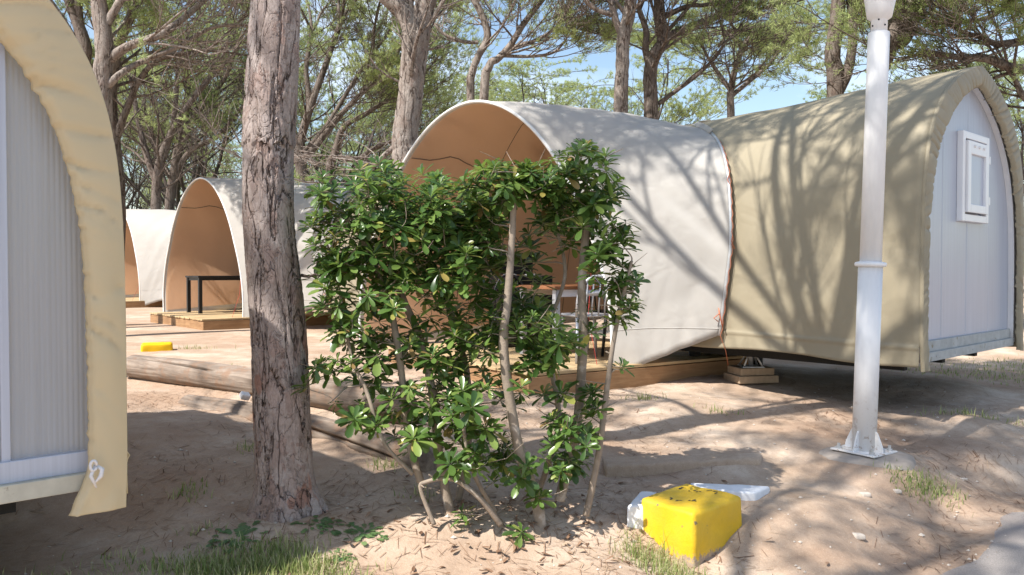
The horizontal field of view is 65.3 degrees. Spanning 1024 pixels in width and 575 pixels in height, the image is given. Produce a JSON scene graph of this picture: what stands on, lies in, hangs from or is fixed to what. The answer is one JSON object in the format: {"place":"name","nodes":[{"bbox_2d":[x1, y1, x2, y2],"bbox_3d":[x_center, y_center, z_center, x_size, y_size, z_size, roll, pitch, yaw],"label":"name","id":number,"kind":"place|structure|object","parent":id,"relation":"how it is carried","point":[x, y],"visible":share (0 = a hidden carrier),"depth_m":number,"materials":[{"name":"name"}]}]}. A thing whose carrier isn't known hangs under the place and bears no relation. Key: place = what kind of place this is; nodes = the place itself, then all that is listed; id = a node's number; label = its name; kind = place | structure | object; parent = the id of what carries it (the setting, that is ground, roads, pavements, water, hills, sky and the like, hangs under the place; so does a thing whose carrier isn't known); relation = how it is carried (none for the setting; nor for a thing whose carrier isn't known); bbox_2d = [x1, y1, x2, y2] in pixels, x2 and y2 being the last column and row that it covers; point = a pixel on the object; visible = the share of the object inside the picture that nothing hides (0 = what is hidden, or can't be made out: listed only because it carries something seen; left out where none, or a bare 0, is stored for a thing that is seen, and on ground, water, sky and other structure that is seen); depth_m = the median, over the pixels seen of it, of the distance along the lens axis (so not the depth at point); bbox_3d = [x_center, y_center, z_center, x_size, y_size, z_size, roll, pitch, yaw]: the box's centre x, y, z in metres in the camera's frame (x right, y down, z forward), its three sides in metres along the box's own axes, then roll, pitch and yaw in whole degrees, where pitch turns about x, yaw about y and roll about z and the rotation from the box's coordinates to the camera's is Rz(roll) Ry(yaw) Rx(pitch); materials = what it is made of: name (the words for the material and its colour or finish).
{"place":"outdoors","nodes":[
{"label":"outdoors","id":0,"kind":"place"},
{"bbox_2d":[0,287,1023,574],"bbox_3d":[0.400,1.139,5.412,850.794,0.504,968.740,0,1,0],"label":"ground","id":1,"kind":"structure","parent":0,"point":[822,513],"depth_m":4.71,"materials":[{"name":"beige sand"}]},
{"bbox_2d":[0,0,129,516],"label":"tunnel tent","id":2,"kind":"object","parent":1,"relation":"on","point":[63,397],"visible":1,"depth_m":3.19,"materials":[{"name":"beige fabric"}]},
{"bbox_2d":[50,0,91,61],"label":"pine tree","id":3,"kind":"object","parent":1,"relation":"on","point":[74,9],"visible":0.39,"depth_m":13.83,"materials":[{"name":"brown plant"}]},
{"bbox_2d":[90,39,179,153],"bbox_3d":[-17.602,-3.944,29.144,9.853,8.988,12.536,-1,1,-28],"label":"pine tree","id":4,"kind":"object","parent":1,"relation":"on","point":[132,145],"visible":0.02,"depth_m":27.63,"materials":[{"name":"green plant"}]},
{"bbox_2d":[126,297,162,307],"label":"wooden deck","id":5,"kind":"structure","parent":1,"relation":"on","point":[134,302],"depth_m":22.16,"materials":[{"name":"brown wood"}]},
{"bbox_2d":[125,209,175,305],"bbox_3d":[-9.202,-0.818,23.047,4.326,2.952,6.314,-1,1,-32],"label":"tunnel tent","id":6,"kind":"object","parent":1,"relation":"on","point":[148,233],"visible":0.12,"depth_m":22.38,"materials":[{"name":"white fabric"}]},
{"bbox_2d":[56,0,249,209],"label":"pine tree","id":7,"kind":"object","parent":1,"relation":"on","point":[156,169],"visible":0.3,"depth_m":23.81,"materials":[{"name":"green plant"}]},
{"bbox_2d":[125,173,187,208],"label":"pine tree","id":8,"kind":"object","parent":1,"relation":"on","point":[146,197],"visible":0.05,"depth_m":61.23,"materials":[{"name":"green plant"}]},
{"bbox_2d":[141,342,172,351],"bbox_3d":[-4.634,0.796,10.431,0.393,0.161,0.270,-1,1,-27],"label":"painted block","id":9,"kind":"object","parent":1,"relation":"on","point":[155,346],"depth_m":10.32,"materials":[{"name":"yellow paint"}]},
{"bbox_2d":[121,108,211,208],"bbox_3d":[-18.419,-4.269,35.965,8.632,9.379,8.108,1,1,29],"label":"pine tree","id":10,"kind":"object","parent":1,"relation":"on","point":[142,182],"visible":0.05,"depth_m":36.27,"materials":[{"name":"green plant"}]},
{"bbox_2d":[118,113,240,208],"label":"pine tree","id":11,"kind":"object","parent":1,"relation":"on","point":[236,145],"visible":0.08,"depth_m":51.79,"materials":[{"name":"green plant"}]},
{"bbox_2d":[118,84,241,205],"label":"pine tree","id":12,"kind":"object","parent":1,"relation":"on","point":[164,190],"visible":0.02,"depth_m":44.94,"materials":[{"name":"green plant"}]},
{"bbox_2d":[137,152,241,210],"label":"pine tree","id":13,"kind":"object","parent":1,"relation":"on","point":[188,176],"visible":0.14,"depth_m":56.20,"materials":[{"name":"green plant"}]},
{"bbox_2d":[2,517,393,574],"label":"grass","id":14,"kind":"structure","parent":1,"relation":"on","point":[253,567],"depth_m":3.60,"materials":[{"name":"green plant"}]},
{"bbox_2d":[62,0,338,254],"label":"pine tree","id":15,"kind":"object","parent":1,"relation":"on","point":[119,127],"visible":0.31,"depth_m":14.97,"materials":[{"name":"green plant"}]},
{"bbox_2d":[89,0,324,208],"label":"pine tree","id":16,"kind":"object","parent":1,"relation":"on","point":[178,184],"visible":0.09,"depth_m":33.47,"materials":[{"name":"green plant"}]},
{"bbox_2d":[76,0,340,132],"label":"pine tree","id":17,"kind":"object","parent":1,"relation":"on","point":[106,20],"visible":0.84,"depth_m":12.49,"materials":[{"name":"green plant"}]},
{"bbox_2d":[117,0,324,209],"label":"pine tree","id":18,"kind":"object","parent":1,"relation":"on","point":[170,194],"visible":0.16,"depth_m":25.80,"materials":[{"name":"green plant"}]},
{"bbox_2d":[118,22,331,209],"bbox_3d":[-11.801,-3.716,27.767,10.850,8.626,7.443,1,2,44],"label":"pine tree","id":19,"kind":"object","parent":1,"relation":"on","point":[181,182],"visible":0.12,"depth_m":26.85,"materials":[{"name":"green plant"}]},
{"bbox_2d":[206,520,267,553],"bbox_3d":[-1.313,1.196,3.836,0.277,0.077,0.258,0,1,0],"label":"weed","id":20,"kind":"object","parent":1,"relation":"on","point":[240,528],"visible":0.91,"depth_m":3.85,"materials":[{"name":"green plant"}]},
{"bbox_2d":[149,310,336,329],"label":"wooden deck","id":21,"kind":"structure","parent":1,"relation":"on","point":[194,320],"depth_m":14.79,"materials":[{"name":"brown wood"}]},
{"bbox_2d":[185,276,239,313],"bbox_3d":[-5.827,0.128,16.192,1.300,0.732,0.720,-1,2,-41],"label":"table","id":22,"kind":"object","parent":21,"relation":"on","point":[188,292],"visible":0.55,"depth_m":15.77,"materials":[{"name":"black paint"}]},
{"bbox_2d":[152,126,380,185],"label":"pine tree","id":23,"kind":"object","parent":1,"relation":"on","point":[233,158],"visible":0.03,"depth_m":46.59,"materials":[{"name":"green plant"}]},
{"bbox_2d":[126,355,417,423],"bbox_3d":[-2.226,0.800,6.752,3.828,0.264,0.334,1,2,37],"label":"log","id":24,"kind":"object","parent":1,"relation":"on","point":[213,375],"visible":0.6,"depth_m":6.91,"materials":[{"name":"brown wood"}]},
{"bbox_2d":[163,177,390,325],"bbox_3d":[-3.723,-0.646,15.238,4.326,2.952,6.314,-1,2,-34],"label":"tunnel tent","id":25,"kind":"object","parent":1,"relation":"on","point":[206,237],"visible":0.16,"depth_m":16.34,"materials":[{"name":"white fabric"}]},
{"bbox_2d":[241,0,328,522],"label":"pine tree","id":26,"kind":"object","parent":1,"relation":"on","point":[285,488],"visible":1,"depth_m":3.99,"materials":[{"name":"brown plant"}]},
{"bbox_2d":[129,0,470,344],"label":"pine tree","id":27,"kind":"object","parent":1,"relation":"on","point":[417,19],"visible":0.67,"depth_m":11.29,"materials":[{"name":"green plant"}]},
{"bbox_2d":[178,394,446,472],"bbox_3d":[-1.598,1.016,5.736,3.035,0.276,0.247,2,-19,41],"label":"log","id":28,"kind":"object","parent":1,"relation":"on","point":[325,428],"visible":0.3,"depth_m":5.26,"materials":[{"name":"brown wood"}]},
{"bbox_2d":[239,391,250,400],"bbox_3d":[-2.094,0.849,6.265,0.086,0.050,0.082,29,13,-11],"label":"paper cup","id":29,"kind":"object","parent":28,"relation":"on","point":[243,395],"visible":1,"depth_m":6.25,"materials":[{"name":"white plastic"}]},
{"bbox_2d":[233,83,394,186],"bbox_3d":[-8.511,-4.585,38.365,9.924,9.922,9.217,0,1,-20],"label":"pine tree","id":30,"kind":"object","parent":1,"relation":"on","point":[357,147],"visible":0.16,"depth_m":38.34,"materials":[{"name":"green plant"}]},
{"bbox_2d":[290,515,343,534],"bbox_3d":[-0.957,1.169,3.933,0.262,0.035,0.212,0,1,0],"label":"weed","id":31,"kind":"object","parent":1,"relation":"on","point":[324,523],"visible":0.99,"depth_m":3.92,"materials":[{"name":"green plant"}]},
{"bbox_2d":[295,167,348,181],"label":"pine tree","id":32,"kind":"object","parent":1,"relation":"on","point":[320,171],"depth_m":61.00,"materials":[{"name":"green plant"}]},
{"bbox_2d":[180,0,491,310],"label":"pine tree","id":33,"kind":"object","parent":1,"relation":"on","point":[342,13],"visible":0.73,"depth_m":18.84,"materials":[{"name":"green plant"}]},
{"bbox_2d":[329,548,356,562],"bbox_3d":[-0.781,1.238,3.697,0.111,0.034,0.121,-1,1,-29],"label":"weed","id":34,"kind":"object","parent":1,"relation":"on","point":[339,557],"visible":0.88,"depth_m":3.69,"materials":[{"name":"green plant"}]},
{"bbox_2d":[315,148,376,176],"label":"pine tree","id":35,"kind":"object","parent":1,"relation":"on","point":[348,163],"visible":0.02,"depth_m":57.44,"materials":[{"name":"green plant"}]},
{"bbox_2d":[198,0,522,185],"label":"pine tree","id":36,"kind":"object","parent":1,"relation":"on","point":[457,81],"visible":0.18,"depth_m":29.79,"materials":[{"name":"green plant"}]},
{"bbox_2d":[332,522,388,544],"bbox_3d":[-0.721,1.188,3.865,0.261,0.047,0.208,1,2,37],"label":"weed","id":37,"kind":"object","parent":1,"relation":"on","point":[361,535],"visible":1,"depth_m":3.87,"materials":[{"name":"green plant"}]},
{"bbox_2d":[324,125,418,185],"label":"pine tree","id":38,"kind":"object","parent":1,"relation":"on","point":[361,146],"visible":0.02,"depth_m":46.40,"materials":[{"name":"green plant"}]},
{"bbox_2d":[325,0,510,181],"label":"pine tree","id":39,"kind":"object","parent":1,"relation":"on","point":[337,144],"visible":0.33,"depth_m":20.85,"materials":[{"name":"green plant"}]},
{"bbox_2d":[342,75,539,180],"bbox_3d":[-3.192,-4.475,37.123,9.053,9.721,9.971,0,1,17],"label":"pine tree","id":40,"kind":"object","parent":1,"relation":"on","point":[506,99],"visible":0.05,"depth_m":34.71,"materials":[{"name":"green plant"}]},
{"bbox_2d":[290,138,650,547],"bbox_3d":[-0.210,0.248,4.130,1.820,2.041,0.993,0,1,0],"label":"leafy shrub","id":41,"kind":"object","parent":1,"relation":"on","point":[435,226],"visible":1,"depth_m":3.96,"materials":[{"name":"green plant"}]},
{"bbox_2d":[0,371,1023,574],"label":"pine litter","id":42,"kind":"object","parent":1,"relation":"on","point":[544,546],"visible":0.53,"depth_m":4.31,"materials":[{"name":"brown plant"}]},
{"bbox_2d":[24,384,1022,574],"bbox_3d":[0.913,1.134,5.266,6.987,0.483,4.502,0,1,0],"label":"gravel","id":43,"kind":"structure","parent":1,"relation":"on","point":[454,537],"depth_m":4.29,"materials":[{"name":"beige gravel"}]},
{"bbox_2d":[382,0,666,100],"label":"pine tree","id":44,"kind":"object","parent":1,"relation":"on","point":[556,28],"visible":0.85,"depth_m":16.32,"materials":[{"name":"green plant"}]},
{"bbox_2d":[434,72,661,115],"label":"pine tree","id":45,"kind":"object","parent":1,"relation":"on","point":[632,103],"visible":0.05,"depth_m":40.27,"materials":[{"name":"green plant"}]},
{"bbox_2d":[271,465,828,574],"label":"fallen leaves","id":46,"kind":"object","parent":1,"relation":"on","point":[515,548],"visible":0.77,"depth_m":3.98,"materials":[{"name":"brown plant"}]},
{"bbox_2d":[387,337,747,393],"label":"wooden deck","id":47,"kind":"structure","parent":1,"relation":"on","point":[685,366],"depth_m":7.56,"materials":[{"name":"brown wood"}]},
{"bbox_2d":[493,274,539,333],"bbox_3d":[0.045,0.267,8.772,0.460,0.837,0.500,0,1,-20],"label":"chair","id":48,"kind":"object","parent":47,"relation":"on","point":[514,276],"visible":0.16,"depth_m":8.91,"materials":[{"name":"black paint"}]},
{"bbox_2d":[516,284,601,353],"bbox_3d":[0.620,0.334,8.309,0.950,0.718,0.700,-1,2,-33],"label":"table","id":49,"kind":"object","parent":47,"relation":"on","point":[570,290],"visible":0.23,"depth_m":7.96,"materials":[{"name":"brown wood"}]},
{"bbox_2d":[560,274,609,363],"bbox_3d":[0.725,0.289,7.744,0.460,0.837,0.500,0,1,-20],"label":"chair","id":50,"kind":"object","parent":47,"relation":"on","point":[594,315],"visible":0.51,"depth_m":7.56,"materials":[{"name":"grey metal"}]},
{"bbox_2d":[586,275,608,356],"bbox_3d":[1.007,0.276,8.351,0.500,0.837,0.460,-1,1,-30],"label":"chair","id":51,"kind":"object","parent":47,"relation":"on","point":[604,337],"visible":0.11,"depth_m":8.10,"materials":[{"name":"black paint"}]},
{"bbox_2d":[165,345,1023,505],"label":"grass","id":52,"kind":"structure","parent":1,"relation":"on","point":[375,461],"depth_m":5.02,"materials":[{"name":"green plant"}]},
{"bbox_2d":[447,41,760,124],"bbox_3d":[3.643,-4.077,30.244,11.325,9.217,7.752,0,1,19],"label":"pine tree","id":53,"kind":"object","parent":1,"relation":"on","point":[679,111],"visible":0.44,"depth_m":28.96,"materials":[{"name":"green plant"}]},
{"bbox_2d":[583,0,645,112],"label":"pine tree","id":54,"kind":"object","parent":1,"relation":"on","point":[623,27],"visible":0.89,"depth_m":14.32,"materials":[{"name":"brown plant"}]},
{"bbox_2d":[627,491,655,528],"bbox_3d":[0.698,1.198,4.232,0.104,0.170,0.350,1,1,22],"label":"kerb stone","id":55,"kind":"object","parent":1,"relation":"on","point":[634,510],"visible":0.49,"depth_m":4.10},
{"bbox_2d":[608,519,716,574],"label":"grass","id":56,"kind":"structure","parent":1,"relation":"on","point":[641,555],"depth_m":3.85,"materials":[{"name":"green plant"}]},
{"bbox_2d":[603,453,762,476],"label":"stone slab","id":57,"kind":"structure","parent":1,"relation":"on","point":[631,466],"depth_m":4.90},
{"bbox_2d":[546,0,825,119],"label":"pine tree","id":58,"kind":"object","parent":1,"relation":"on","point":[664,35],"visible":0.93,"depth_m":15.29,"materials":[{"name":"green plant"}]},
{"bbox_2d":[358,66,1023,371],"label":"tunnel tent","id":59,"kind":"object","parent":1,"relation":"on","point":[749,226],"visible":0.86,"depth_m":7.04,"materials":[{"name":"fabric"}]},
{"bbox_2d":[956,130,990,223],"bbox_3d":[3.943,-0.927,6.793,0.653,0.745,0.081,-1,2,-42],"label":"window","id":60,"kind":"structure","parent":59,"relation":"in","point":[973,159],"depth_m":6.71,"materials":[{"name":"white paint"}]},
{"bbox_2d":[642,484,741,567],"bbox_3d":[0.920,1.230,4.138,0.453,0.309,0.376,-1,2,-42],"label":"painted block","id":61,"kind":"object","parent":1,"relation":"on","point":[695,524],"depth_m":3.99,"materials":[{"name":"yellow paint"}]},
{"bbox_2d":[585,0,868,116],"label":"pine tree","id":62,"kind":"object","parent":1,"relation":"on","point":[730,86],"visible":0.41,"depth_m":22.67,"materials":[{"name":"green plant"}]},
{"bbox_2d":[690,483,769,500],"bbox_3d":[1.228,1.183,4.489,0.454,0.126,0.164,0,1,10],"label":"kerb stone","id":63,"kind":"object","parent":1,"relation":"on","point":[748,493],"visible":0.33,"depth_m":4.46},
{"bbox_2d":[723,365,778,383],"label":"timber block","id":64,"kind":"structure","parent":1,"relation":"on","point":[737,374],"depth_m":7.44,"materials":[{"name":"brown wood"}]},
{"bbox_2d":[737,356,764,367],"bbox_3d":[2.260,0.633,7.566,0.200,0.230,0.200,0,1,0],"label":"jack stand","id":65,"kind":"object","parent":64,"relation":"on","point":[750,364],"visible":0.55,"depth_m":7.54,"materials":[{"name":"metal"}]},
{"bbox_2d":[824,0,857,96],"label":"pine tree","id":66,"kind":"object","parent":1,"relation":"on","point":[839,89],"visible":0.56,"depth_m":13.83,"materials":[{"name":"green plant"}]},
{"bbox_2d":[852,532,865,539],"bbox_3d":[1.799,1.295,4.159,0.071,0.034,0.048,0,1,0],"label":"stone","id":67,"kind":"object","parent":1,"relation":"on","point":[859,536],"visible":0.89,"depth_m":4.14,"materials":[{"name":"white stone"}]},
{"bbox_2d":[859,492,870,496],"bbox_3d":[2.053,1.204,4.646,0.060,0.031,0.039,0,1,0],"label":"stone","id":68,"kind":"object","parent":1,"relation":"on","point":[866,494],"visible":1,"depth_m":4.63,"materials":[{"name":"white stone"}]},
{"bbox_2d":[819,446,915,469],"bbox_3d":[2.295,1.121,5.226,0.690,0.096,0.578,0,1,0],"label":"concrete pad","id":69,"kind":"object","parent":1,"relation":"on","point":[900,459],"visible":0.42,"depth_m":5.05,"materials":[{"name":"grey concrete"}]},
{"bbox_2d":[830,0,897,457],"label":"lamp post","id":70,"kind":"object","parent":69,"relation":"on","point":[863,438],"visible":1,"depth_m":5.14,"materials":[{"name":"white metal"}]},
{"bbox_2d":[747,0,1023,108],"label":"pine tree","id":71,"kind":"object","parent":1,"relation":"on","point":[941,18],"visible":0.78,"depth_m":12.34,"materials":[{"name":"green plant"}]},
{"bbox_2d":[893,489,901,493],"bbox_3d":[2.301,1.219,4.777,0.049,0.024,0.034,0,1,0],"label":"stone","id":72,"kind":"object","parent":1,"relation":"on","point":[897,491],"visible":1,"depth_m":4.76,"materials":[{"name":"white stone"}]},
{"bbox_2d":[887,0,922,69],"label":"pine tree","id":73,"kind":"object","parent":1,"relation":"on","point":[892,27],"visible":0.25,"depth_m":12.77,"materials":[{"name":"green plant"}]},
{"bbox_2d":[802,62,1023,142],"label":"pine tree","id":74,"kind":"object","parent":1,"relation":"on","point":[818,97],"visible":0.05,"depth_m":31.52,"materials":[{"name":"green plant"}]},
{"bbox_2d":[870,458,973,513],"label":"grass","id":75,"kind":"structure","parent":1,"relation":"on","point":[922,492],"depth_m":4.89,"materials":[{"name":"green plant"}]},
{"bbox_2d":[926,33,1023,189],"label":"pine tree","id":76,"kind":"object","parent":1,"relation":"on","point":[1021,126],"visible":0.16,"depth_m":32.66,"materials":[{"name":"green plant"}]},
{"bbox_2d":[489,254,551,346],"bbox_3d":[0.100,0.125,9.305,0.620,1.070,0.420,-1,2,-33],"label":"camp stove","id":77,"kind":"object","parent":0,"point":[517,272],"visible":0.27,"depth_m":9.22,"materials":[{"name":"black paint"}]},
{"bbox_2d":[53,0,1023,208],"label":"sky","id":78,"kind":"structure","parent":0,"point":[790,94],"materials":[{"name":"blue"}]},
{"bbox_2d":[841,354,1023,385],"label":"grass","id":79,"kind":"structure","parent":0,"point":[989,373],"depth_m":8.89,"materials":[{"name":"green plant"}]},
{"bbox_2d":[941,512,1023,574],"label":"road","id":80,"kind":"structure","parent":0,"point":[1005,556],"depth_m":4.12,"materials":[{"name":"concrete"}]}
]}

